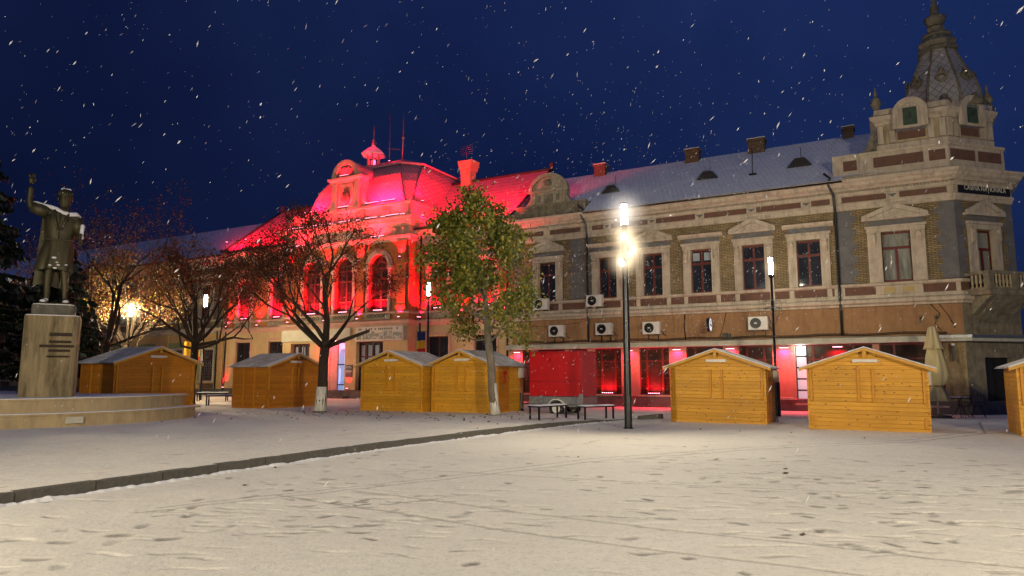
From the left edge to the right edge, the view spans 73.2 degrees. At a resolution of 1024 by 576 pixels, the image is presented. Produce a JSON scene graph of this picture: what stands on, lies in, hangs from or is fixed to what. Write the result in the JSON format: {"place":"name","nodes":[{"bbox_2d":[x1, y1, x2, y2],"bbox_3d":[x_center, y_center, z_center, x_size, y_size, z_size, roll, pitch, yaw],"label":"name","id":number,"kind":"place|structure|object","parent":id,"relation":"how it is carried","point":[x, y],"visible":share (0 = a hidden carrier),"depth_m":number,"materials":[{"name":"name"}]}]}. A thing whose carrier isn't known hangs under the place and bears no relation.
{"place":"outdoors","nodes":[
{"label":"outdoors","id":0,"kind":"place"},
{"bbox_2d":[0,391,670,492],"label":"snowy terrace","id":1,"kind":"structure","parent":0,"point":[39,457],"depth_m":16.55,"materials":[{"name":"white snow"}]},
{"bbox_2d":[0,160,42,381],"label":"spruce tree","id":2,"kind":"object","parent":1,"relation":"on","point":[10,294],"visible":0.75,"depth_m":27.48,"materials":[{"name":"green plant"}]},
{"bbox_2d":[0,250,109,380],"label":"spruce tree","id":3,"kind":"object","parent":1,"relation":"on","point":[90,338],"visible":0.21,"depth_m":28.59,"materials":[{"name":"green plant"}]},
{"bbox_2d":[0,248,114,393],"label":"tree","id":4,"kind":"object","parent":1,"relation":"on","point":[27,309],"visible":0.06,"depth_m":44.04,"materials":[{"name":"green plant"}]},
{"bbox_2d":[0,394,200,428],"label":"statue plinth","id":5,"kind":"structure","parent":1,"relation":"on","point":[46,412],"depth_m":20.13,"materials":[{"name":"stone"}]},
{"bbox_2d":[17,303,81,396],"bbox_3d":[-14.074,1.906,21.066,1.420,2.785,1.005,4,-8,-28],"label":"statue pedestal","id":6,"kind":"object","parent":5,"relation":"on","point":[50,353],"visible":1,"depth_m":20.67,"materials":[{"name":"stone"}]},
{"bbox_2d":[26,173,84,304],"bbox_3d":[-14.127,-1.462,21.302,1.612,3.971,1.066,4,-8,-28],"label":"bronze statue","id":7,"kind":"object","parent":6,"relation":"on","point":[62,227],"visible":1,"depth_m":21.31,"materials":[{"name":"brown metal"}]},
{"bbox_2d":[0,165,224,352],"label":"tree","id":8,"kind":"object","parent":1,"relation":"on","point":[113,317],"visible":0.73,"depth_m":34.10,"materials":[{"name":"brown plant"}]},
{"bbox_2d":[127,303,133,346],"bbox_3d":[-21.350,3.250,38.395,2.000,6.050,2.000,0,-7,0],"label":"street lamp","id":9,"kind":"object","parent":1,"relation":"on","point":[130,314],"visible":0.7,"depth_m":38.54,"materials":[{"name":"metal"}]},
{"bbox_2d":[71,243,201,350],"bbox_3d":[-22.685,1.918,40.297,7.280,9.184,7.361,7,-10,-44],"label":"tree","id":10,"kind":"object","parent":1,"relation":"on","point":[104,309],"visible":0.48,"depth_m":39.61,"materials":[{"name":"brown plant"}]},
{"bbox_2d":[78,346,203,404],"bbox_3d":[-14.709,3.602,27.270,2.690,2.575,3.700,-4,-8,30],"label":"market hut","id":11,"kind":"object","parent":1,"relation":"on","point":[130,370],"visible":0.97,"depth_m":26.41,"materials":[{"name":"brown wood"}]},
{"bbox_2d":[118,230,274,403],"bbox_3d":[-15.431,1.377,34.542,7.163,8.813,6.405,0,-7,0],"label":"tree","id":12,"kind":"object","parent":1,"relation":"on","point":[194,337],"visible":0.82,"depth_m":34.32,"materials":[{"name":"brown plant"}]},
{"bbox_2d":[200,294,207,399],"bbox_3d":[-17.850,3.338,39.895,1.000,6.250,1.000,0,-7,0],"label":"street lamp","id":13,"kind":"object","parent":1,"relation":"on","point":[205,304],"visible":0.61,"depth_m":39.81,"materials":[{"name":"metal"}]},
{"bbox_2d":[184,342,199,360],"bbox_3d":[-18.430,3.740,39.744,0.960,1.394,0.099,0,-7,0],"label":"flag","id":14,"kind":"object","parent":13,"relation":"attached to","point":[187,352],"visible":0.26,"depth_m":39.76,"materials":[{"name":"yellow fabric"}]},
{"bbox_2d":[196,392,228,401],"bbox_3d":[-16.440,5.962,37.891,1.600,0.523,0.460,1,-7,-8],"label":"bench","id":15,"kind":"object","parent":1,"relation":"on","point":[197,393],"visible":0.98,"depth_m":37.71,"materials":[{"name":"metal"}]},
{"bbox_2d":[205,394,231,405],"bbox_3d":[-13.789,5.337,32.923,1.500,0.522,0.460,1,-7,-8],"label":"bench","id":16,"kind":"object","parent":1,"relation":"on","point":[208,395],"visible":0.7,"depth_m":32.78,"materials":[{"name":"metal"}]},
{"bbox_2d":[227,353,318,408],"bbox_3d":[-10.719,4.214,31.651,2.690,2.455,3.500,-4,-8,30],"label":"market hut","id":17,"kind":"object","parent":1,"relation":"on","point":[277,380],"visible":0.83,"depth_m":30.64,"materials":[{"name":"brown wood"}]},
{"bbox_2d":[221,198,417,412],"bbox_3d":[-7.819,0.763,27.608,6.245,8.338,6.512,-3,-8,25],"label":"tree","id":18,"kind":"object","parent":1,"relation":"on","point":[325,344],"visible":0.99,"depth_m":26.91,"materials":[{"name":"brown plant"}]},
{"bbox_2d":[353,350,439,411],"bbox_3d":[-4.370,3.855,28.798,3.530,2.455,2.690,-4,-8,29],"label":"market hut","id":19,"kind":"object","parent":1,"relation":"on","point":[406,387],"visible":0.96,"depth_m":27.79,"materials":[{"name":"brown wood"}]},
{"bbox_2d":[427,281,430,352],"bbox_3d":[-4.200,2.652,34.438,1.000,6.250,1.000,0,-7,0],"label":"street lamp","id":20,"kind":"object","parent":1,"relation":"on","point":[428,295],"visible":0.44,"depth_m":34.55,"materials":[{"name":"metal"}]},
{"bbox_2d":[417,331,426,351],"bbox_3d":[-4.510,2.792,34.371,0.500,1.294,0.099,0,-7,0],"label":"flag","id":21,"kind":"object","parent":20,"relation":"attached to","point":[420,341],"visible":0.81,"depth_m":34.39,"materials":[{"name":"multicoloured fabric"}]},
{"bbox_2d":[400,180,545,415],"bbox_3d":[-1.349,0.282,25.305,5.228,8.728,5.360,0,-7,0],"label":"tree","id":22,"kind":"object","parent":1,"relation":"on","point":[469,272],"visible":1,"depth_m":24.86,"materials":[{"name":"green plant"}]},
{"bbox_2d":[426,349,529,412],"bbox_3d":[-1.391,3.727,27.777,3.260,2.455,2.840,-4,-8,29],"label":"market hut","id":23,"kind":"object","parent":1,"relation":"on","point":[457,385],"visible":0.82,"depth_m":26.89,"materials":[{"name":"brown wood"}]},
{"bbox_2d":[498,366,508,411],"bbox_3d":[-0.281,3.900,26.690,0.083,1.720,0.800,-4,-8,29],"label":"side door","id":24,"kind":"structure","parent":23,"relation":"in","point":[503,378],"depth_m":26.69,"materials":[{"name":"brown wood"}]},
{"bbox_2d":[528,403,567,419],"bbox_3d":[1.208,4.094,22.879,0.460,0.494,1.600,-6,-9,40],"label":"bench","id":25,"kind":"object","parent":1,"relation":"on","point":[538,406],"visible":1,"depth_m":22.62,"materials":[{"name":"metal"}]},
{"bbox_2d":[520,351,596,413],"bbox_3d":[1.477,3.777,27.377,3.510,2.475,1.760,-4,-8,29],"label":"box trailer","id":26,"kind":"object","parent":1,"relation":"on","point":[550,381],"visible":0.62,"depth_m":26.51,"materials":[{"name":"metal"}]},
{"bbox_2d":[576,404,614,419],"bbox_3d":[2.861,4.226,23.567,1.350,0.493,0.460,5,-9,-33],"label":"bench","id":27,"kind":"object","parent":1,"relation":"on","point":[595,405],"visible":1,"depth_m":23.38,"materials":[{"name":"metal"}]},
{"bbox_2d":[0,411,1023,575],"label":"snowy square","id":28,"kind":"structure","parent":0,"point":[938,499],"depth_m":8.15,"materials":[{"name":"white snow"}]},
{"bbox_2d":[0,421,604,507],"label":"curb","id":29,"kind":"structure","parent":28,"relation":"on","point":[46,498],"depth_m":11.27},
{"bbox_2d":[160,409,864,535],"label":"fallen leaves","id":30,"kind":"object","parent":28,"relation":"on","point":[802,534],"visible":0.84,"depth_m":23.20,"materials":[{"name":"brown plant"}]},
{"bbox_2d":[618,202,635,428],"bbox_3d":[3.480,0.427,21.031,2.000,7.600,2.000,0,-7,0],"label":"lamp mast","id":31,"kind":"object","parent":28,"relation":"on","point":[626,247],"visible":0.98,"depth_m":20.94,"materials":[{"name":"metal"}]},
{"bbox_2d":[637,414,662,418],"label":"kerb block","id":32,"kind":"structure","parent":28,"relation":"on","point":[656,416],"depth_m":24.93,"materials":[{"name":"concrete"}]},
{"bbox_2d":[663,348,780,424],"bbox_3d":[7.365,3.398,24.111,3.530,2.505,2.590,-3,-8,28],"label":"market hut","id":33,"kind":"object","parent":28,"relation":"on","point":[708,385],"visible":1,"depth_m":23.20,"materials":[{"name":"brown wood"}]},
{"bbox_2d":[767,370,772,422],"bbox_3d":[8.661,3.623,23.097,0.080,1.720,0.800,-3,-8,28],"label":"side door","id":34,"kind":"structure","parent":33,"relation":"in","point":[770,416],"depth_m":23.01,"materials":[{"name":"brown wood"}]},
{"bbox_2d":[506,0,1023,414],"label":"corner building","id":35,"kind":"structure","parent":28,"relation":"on","point":[935,255],"depth_m":31.18,"materials":[{"name":"yellow brick"}]},
{"bbox_2d":[523,350,529,394],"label":"shop window","id":36,"kind":"structure","parent":35,"relation":"in","point":[526,355],"depth_m":37.59,"materials":[{"name":"red glass"}]},
{"bbox_2d":[533,298,551,310],"bbox_3d":[1.681,1.033,37.154,1.068,0.900,0.435,-4,-8,29],"label":"air conditioner","id":37,"kind":"object","parent":35,"relation":"attached to","point":[545,305],"visible":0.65,"depth_m":37.00,"materials":[{"name":"white metal"}]},
{"bbox_2d":[528,239,564,300],"bbox_3d":[1.921,-0.953,37.475,2.140,3.380,0.440,-4,-8,29],"label":"window","id":38,"kind":"structure","parent":35,"relation":"in","point":[549,248],"depth_m":37.50,"materials":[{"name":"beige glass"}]},
{"bbox_2d":[548,325,568,342],"bbox_3d":[2.495,2.425,36.524,1.068,0.900,0.435,-4,-8,29],"label":"air conditioner","id":39,"kind":"object","parent":35,"relation":"attached to","point":[554,330],"visible":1,"depth_m":36.43,"materials":[{"name":"white metal"}]},
{"bbox_2d":[570,349,587,350],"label":"shop window","id":40,"kind":"structure","parent":35,"relation":"in","point":[574,349],"depth_m":36.20,"materials":[{"name":"red glass"}]},
{"bbox_2d":[586,294,606,307],"bbox_3d":[4.393,0.816,35.666,1.069,0.900,0.435,-4,-8,29],"label":"air conditioner","id":41,"kind":"object","parent":35,"relation":"attached to","point":[597,301],"visible":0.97,"depth_m":35.56,"materials":[{"name":"white metal"}]},
{"bbox_2d":[587,241,622,297],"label":"window","id":42,"kind":"structure","parent":35,"relation":"in","point":[601,281],"depth_m":35.89,"materials":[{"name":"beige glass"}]},
{"bbox_2d":[595,323,617,339],"bbox_3d":[4.830,2.244,35.242,1.068,0.900,0.435,-4,-8,29],"label":"air conditioner","id":43,"kind":"object","parent":35,"relation":"attached to","point":[604,329],"visible":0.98,"depth_m":35.14,"materials":[{"name":"white metal"}]},
{"bbox_2d":[595,349,622,395],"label":"shop window","id":44,"kind":"structure","parent":35,"relation":"in","point":[607,360],"depth_m":35.33,"materials":[{"name":"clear glass"}]},
{"bbox_2d":[631,228,672,295],"bbox_3d":[7.063,-1.298,34.645,2.110,3.400,0.440,-4,-8,29],"label":"window","id":45,"kind":"structure","parent":35,"relation":"in","point":[655,262],"depth_m":34.70,"materials":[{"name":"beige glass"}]},
{"bbox_2d":[642,321,665,339],"bbox_3d":[7.017,2.122,34.036,1.068,0.900,0.435,-4,-8,29],"label":"air conditioner","id":46,"kind":"object","parent":35,"relation":"attached to","point":[653,327],"visible":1,"depth_m":33.92,"materials":[{"name":"white metal"}]},
{"bbox_2d":[638,348,669,396],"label":"shop window","id":47,"kind":"structure","parent":35,"relation":"in","point":[652,362],"depth_m":34.17,"materials":[{"name":"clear glass"}]},
{"bbox_2d":[677,231,722,293],"bbox_3d":[9.171,-1.216,33.457,2.150,2.940,0.440,-4,-8,29],"label":"window","id":48,"kind":"structure","parent":35,"relation":"in","point":[693,272],"depth_m":33.54,"materials":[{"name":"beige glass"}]},
{"bbox_2d":[687,347,722,357],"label":"shop window","id":49,"kind":"structure","parent":35,"relation":"in","point":[691,351],"depth_m":33.26,"materials":[{"name":"red glass"}]},
{"bbox_2d":[706,318,712,331],"bbox_3d":[9.327,1.744,32.473,0.166,0.660,0.990,-4,-8,29],"label":"hanging sign","id":50,"kind":"object","parent":35,"relation":"attached to","point":[709,325],"visible":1,"depth_m":32.12,"materials":[{"name":"metal"}]},
{"bbox_2d":[723,333,730,337],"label":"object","id":51,"kind":"object","parent":35,"relation":"attached to","point":[726,335],"depth_m":32.33,"materials":[{"name":"metal"}]},
{"bbox_2d":[728,218,775,290],"bbox_3d":[11.296,-1.591,32.317,2.110,3.400,0.440,-4,-8,29],"label":"window","id":52,"kind":"structure","parent":35,"relation":"in","point":[744,280],"depth_m":32.38,"materials":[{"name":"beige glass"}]},
{"bbox_2d":[739,346,772,364],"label":"shop window","id":53,"kind":"structure","parent":35,"relation":"in","point":[760,353],"depth_m":31.88,"materials":[{"name":"red glass"}]},
{"bbox_2d":[748,316,771,336],"bbox_3d":[11.416,1.769,31.623,1.068,0.900,0.435,-4,-8,29],"label":"air conditioner","id":54,"kind":"object","parent":35,"relation":"attached to","point":[754,323],"visible":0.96,"depth_m":31.51,"materials":[{"name":"white metal"}]},
{"bbox_2d":[781,220,832,287],"bbox_3d":[13.388,-1.508,31.137,2.150,2.940,0.440,-4,-8,29],"label":"window","id":55,"kind":"structure","parent":35,"relation":"in","point":[820,254],"depth_m":31.21,"materials":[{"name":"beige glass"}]},
{"bbox_2d":[795,344,871,404],"bbox_3d":[14.088,3.797,30.160,3.220,2.650,0.300,-4,-8,29],"label":"shop window","id":56,"kind":"structure","parent":35,"relation":"in","point":[814,353],"depth_m":30.60,"materials":[{"name":"red glass"}]},
{"bbox_2d":[861,203,928,282],"bbox_3d":[16.413,-1.955,29.504,2.520,3.380,0.440,-4,-8,29],"label":"window","id":57,"kind":"structure","parent":35,"relation":"in","point":[909,263],"depth_m":29.55,"materials":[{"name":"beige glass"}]},
{"bbox_2d":[879,342,949,407],"bbox_3d":[16.673,3.618,28.738,2.440,2.650,0.300,-4,-8,29],"label":"shop window","id":58,"kind":"structure","parent":35,"relation":"in","point":[915,352],"depth_m":28.99,"materials":[{"name":"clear glass"}]},
{"bbox_2d":[951,343,955,360],"bbox_3d":[17.857,2.603,27.917,0.100,0.700,0.440,-4,-8,29],"label":"box sign","id":59,"kind":"object","parent":35,"relation":"attached to","point":[953,350],"visible":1,"depth_m":27.75,"materials":[{"name":"metal"}]},
{"bbox_2d":[962,199,1005,285],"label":"window","id":60,"kind":"structure","parent":35,"relation":"in","point":[983,215],"depth_m":28.85,"materials":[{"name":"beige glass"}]},
{"bbox_2d":[985,358,1006,400],"bbox_3d":[19.933,3.975,28.488,1.550,2.180,0.080,2,-7,-16],"label":"door","id":61,"kind":"structure","parent":35,"relation":"in","point":[995,377],"depth_m":28.50,"materials":[{"name":"black wood"}]},
{"bbox_2d":[767,256,780,415],"bbox_3d":[10.300,1.824,27.134,1.000,6.350,1.000,0,-7,0],"label":"street lamp","id":62,"kind":"object","parent":28,"relation":"on","point":[770,267],"visible":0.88,"depth_m":27.12,"materials":[{"name":"metal"}]},
{"bbox_2d":[763,300,781,323],"bbox_3d":[10.299,0.962,27.243,0.742,0.936,0.644,0,-7,0],"label":"wire ornament","id":63,"kind":"object","parent":62,"relation":"attached to","point":[765,308],"visible":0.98,"depth_m":27.24,"materials":[{"name":"metal"}]},
{"bbox_2d":[799,346,936,432],"bbox_3d":[10.745,3.030,20.902,3.530,2.435,2.590,-3,-8,28],"label":"market hut","id":64,"kind":"object","parent":28,"relation":"on","point":[852,402],"visible":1,"depth_m":19.96,"materials":[{"name":"brown wood"}]},
{"bbox_2d":[923,326,952,418],"bbox_3d":[16.040,3.161,26.102,0.903,3.440,0.943,-3,-8,20],"label":"parasol","id":65,"kind":"object","parent":28,"relation":"on","point":[934,355],"visible":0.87,"depth_m":25.92,"materials":[{"name":"beige fabric"}]},
{"bbox_2d":[950,397,969,417],"bbox_3d":[17.000,4.519,26.191,0.740,0.783,0.740,0,-7,0],"label":"cafe table","id":66,"kind":"object","parent":28,"relation":"on","point":[957,398],"visible":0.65,"depth_m":26.12,"materials":[{"name":"metal"}]},
{"bbox_2d":[954,395,974,417],"bbox_3d":[16.756,4.392,25.584,0.547,0.876,0.524,3,-8,-20],"label":"wire chair","id":67,"kind":"object","parent":28,"relation":"on","point":[968,406],"visible":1,"depth_m":25.45,"materials":[{"name":"metal"}]},
{"bbox_2d":[969,394,986,417],"bbox_3d":[17.440,4.423,25.833,0.547,0.876,0.524,-4,-8,30],"label":"wire chair","id":68,"kind":"object","parent":28,"relation":"on","point":[978,405],"visible":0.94,"depth_m":25.72,"materials":[{"name":"metal"}]},
{"bbox_2d":[994,358,1023,436],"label":"market hut","id":69,"kind":"object","parent":28,"relation":"on","point":[1013,371],"visible":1,"depth_m":18.56,"materials":[{"name":"brown wood"}]},
{"bbox_2d":[0,0,1023,343],"label":"sky","id":70,"kind":"structure","parent":0,"point":[273,49],"materials":[{"name":"blue"}]},
{"bbox_2d":[4,0,1023,559],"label":"falling snow","id":71,"kind":"structure","parent":0,"point":[578,230],"depth_m":18.00,"materials":[{"name":"white snow"}]},
{"label":"snowy ground","id":72,"kind":"structure","parent":0,"visible":0},
{"bbox_2d":[0,224,261,394],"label":"old house","id":73,"kind":"structure","parent":72,"relation":"on","point":[166,337],"depth_m":53.63,"materials":[{"name":"beige paint"}]},
{"bbox_2d":[0,349,11,385],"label":"window","id":74,"kind":"structure","parent":73,"relation":"in","point":[2,383],"depth_m":63.35,"materials":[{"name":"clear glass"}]},
{"bbox_2d":[84,287,99,322],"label":"window","id":75,"kind":"structure","parent":73,"relation":"in","point":[98,287],"depth_m":57.96,"materials":[{"name":"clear glass"}]},
{"bbox_2d":[111,285,126,323],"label":"window","id":76,"kind":"structure","parent":73,"relation":"in","point":[121,322],"depth_m":55.80,"materials":[{"name":"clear glass"}]},
{"bbox_2d":[136,282,152,322],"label":"window","id":77,"kind":"structure","parent":73,"relation":"in","point":[141,316],"depth_m":54.64,"materials":[{"name":"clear glass"}]},
{"bbox_2d":[139,344,155,346],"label":"window","id":78,"kind":"structure","parent":73,"relation":"in","point":[141,345],"depth_m":53.72,"materials":[{"name":"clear glass"}]},
{"bbox_2d":[166,280,182,320],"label":"window","id":79,"kind":"structure","parent":73,"relation":"in","point":[175,318],"depth_m":52.76,"materials":[{"name":"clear glass"}]},
{"bbox_2d":[168,343,183,354],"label":"window","id":80,"kind":"structure","parent":73,"relation":"in","point":[173,346],"depth_m":52.01,"materials":[{"name":"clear glass"}]},
{"bbox_2d":[196,276,214,318],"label":"window","id":81,"kind":"structure","parent":73,"relation":"in","point":[200,309],"depth_m":51.13,"materials":[{"name":"black glass"}]},
{"bbox_2d":[196,342,217,388],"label":"window","id":82,"kind":"structure","parent":73,"relation":"in","point":[209,355],"depth_m":50.22,"materials":[{"name":"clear glass"}]},
{"bbox_2d":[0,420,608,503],"bbox_3d":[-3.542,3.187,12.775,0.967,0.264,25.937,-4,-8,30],"label":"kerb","id":83,"kind":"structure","parent":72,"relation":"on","point":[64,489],"depth_m":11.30,"materials":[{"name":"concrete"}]},
{"bbox_2d":[220,110,553,398],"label":"town hall","id":84,"kind":"structure","parent":72,"relation":"on","point":[354,187],"depth_m":43.41,"materials":[{"name":"paint"}]},
{"bbox_2d":[232,339,251,368],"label":"window","id":85,"kind":"structure","parent":84,"relation":"in","point":[244,349],"depth_m":48.63,"materials":[{"name":"black glass"}]},
{"bbox_2d":[234,271,253,327],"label":"window","id":86,"kind":"structure","parent":84,"relation":"in","point":[237,314],"depth_m":49.00,"materials":[{"name":"red glass"}]},
{"bbox_2d":[266,338,282,353],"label":"window","id":87,"kind":"structure","parent":84,"relation":"in","point":[275,347],"depth_m":47.11,"materials":[{"name":"black glass"}]},
{"bbox_2d":[266,268,285,325],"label":"window","id":88,"kind":"structure","parent":84,"relation":"in","point":[271,313],"depth_m":47.50,"materials":[{"name":"red glass"}]},
{"bbox_2d":[294,344,309,356],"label":"window","id":89,"kind":"structure","parent":84,"relation":"in","point":[304,349],"depth_m":45.03,"materials":[{"name":"grey glass"}]},
{"bbox_2d":[299,256,324,322],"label":"arched window","id":90,"kind":"structure","parent":84,"relation":"in","point":[318,307],"depth_m":44.96,"materials":[{"name":"red glass"}]},
{"bbox_2d":[328,345,338,389],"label":"door leaf","id":91,"kind":"structure","parent":84,"relation":"in","point":[333,361],"depth_m":43.54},
{"bbox_2d":[337,343,344,389],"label":"lit door","id":92,"kind":"structure","parent":84,"relation":"in","point":[340,384],"depth_m":43.22,"materials":[{"name":"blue glass"}]},
{"bbox_2d":[330,254,356,321],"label":"arched window","id":93,"kind":"structure","parent":84,"relation":"in","point":[345,292],"depth_m":43.68,"materials":[{"name":"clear glass"}]},
{"bbox_2d":[358,342,382,389],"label":"window","id":94,"kind":"structure","parent":84,"relation":"in","point":[367,350],"depth_m":42.38,"materials":[{"name":"grey glass"}]},
{"bbox_2d":[363,248,393,319],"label":"arched window","id":95,"kind":"structure","parent":84,"relation":"in","point":[384,305],"depth_m":42.28,"materials":[{"name":"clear glass"}]},
{"bbox_2d":[422,250,450,318],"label":"window","id":96,"kind":"structure","parent":84,"relation":"in","point":[433,315],"depth_m":41.04,"materials":[{"name":"red glass"}]},
{"bbox_2d":[425,331,449,356],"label":"window","id":97,"kind":"structure","parent":84,"relation":"in","point":[439,346],"depth_m":40.57,"materials":[{"name":"black glass"}]},
{"bbox_2d":[471,246,498,315],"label":"window","id":98,"kind":"structure","parent":84,"relation":"in","point":[485,256],"depth_m":39.33,"materials":[{"name":"red glass"}]},
{"bbox_2d":[472,330,498,352],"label":"window","id":99,"kind":"structure","parent":84,"relation":"in","point":[480,345],"depth_m":39.07,"materials":[{"name":"black glass"}]}
]}

